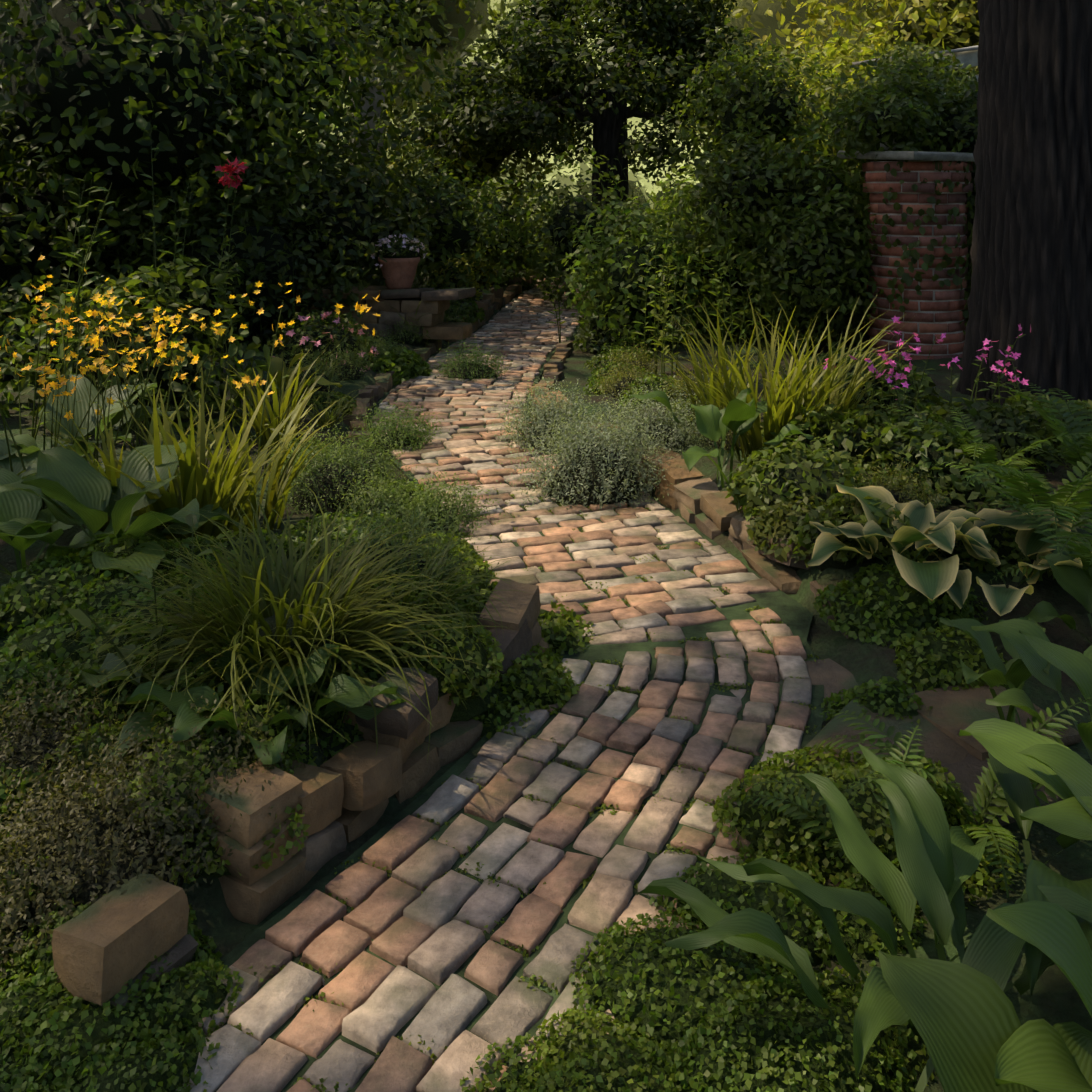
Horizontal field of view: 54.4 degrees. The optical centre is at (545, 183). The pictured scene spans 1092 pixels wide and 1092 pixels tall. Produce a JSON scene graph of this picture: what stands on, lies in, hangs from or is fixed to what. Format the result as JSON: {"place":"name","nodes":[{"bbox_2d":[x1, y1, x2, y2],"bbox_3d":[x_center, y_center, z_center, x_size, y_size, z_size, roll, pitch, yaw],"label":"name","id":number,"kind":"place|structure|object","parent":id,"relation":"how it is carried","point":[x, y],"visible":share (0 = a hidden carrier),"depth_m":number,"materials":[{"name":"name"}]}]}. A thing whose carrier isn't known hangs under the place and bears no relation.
{"place":"outdoors","nodes":[
{"label":"outdoors","id":0,"kind":"place"},
{"bbox_2d":[0,148,1091,1091],"bbox_3d":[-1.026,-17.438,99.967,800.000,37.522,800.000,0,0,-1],"label":"ground","id":1,"kind":"structure","parent":0,"point":[1053,1000],"depth_m":3.01,"materials":[{"name":"soil"}]},
{"bbox_2d":[175,264,823,1091],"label":"brick path","id":2,"kind":"structure","parent":1,"relation":"on","point":[790,613],"depth_m":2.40,"materials":[{"name":"brick"}]},
{"bbox_2d":[0,157,1030,420],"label":"flowers","id":3,"kind":"object","parent":1,"relation":"on","point":[162,345],"visible":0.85,"depth_m":4.42,"materials":[{"name":"yellow plant"}]},
{"bbox_2d":[0,353,1091,1091],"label":"leaves","id":4,"kind":"object","parent":1,"relation":"on","point":[972,1031],"visible":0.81,"depth_m":1.95,"materials":[{"name":"green plant"}]},
{"bbox_2d":[0,0,1091,1091],"bbox_3d":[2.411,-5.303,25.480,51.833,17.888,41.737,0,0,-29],"label":"foliage","id":5,"kind":"object","parent":1,"relation":"on","point":[705,75],"visible":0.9,"depth_m":4.81,"materials":[{"name":"green plant"}]},
{"bbox_2d":[51,151,1081,1005],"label":"stones","id":6,"kind":"object","parent":1,"relation":"on","point":[103,951],"visible":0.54,"depth_m":2.31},
{"bbox_2d":[275,45,978,207],"bbox_3d":[0.559,-0.323,12.408,9.240,2.988,4.968,0,0,41],"label":"foliage","id":7,"kind":"object","parent":1,"relation":"on","point":[966,56],"depth_m":13.21,"materials":[{"name":"green plant"}]},
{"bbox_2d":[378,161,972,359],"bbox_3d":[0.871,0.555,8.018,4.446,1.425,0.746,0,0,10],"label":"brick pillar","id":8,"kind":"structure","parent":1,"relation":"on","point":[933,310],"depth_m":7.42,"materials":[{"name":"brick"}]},
{"bbox_2d":[446,0,1091,404],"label":"bark","id":9,"kind":"object","parent":1,"relation":"on","point":[1030,252],"visible":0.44,"depth_m":5.36,"materials":[{"name":"brown plant"}]}
]}

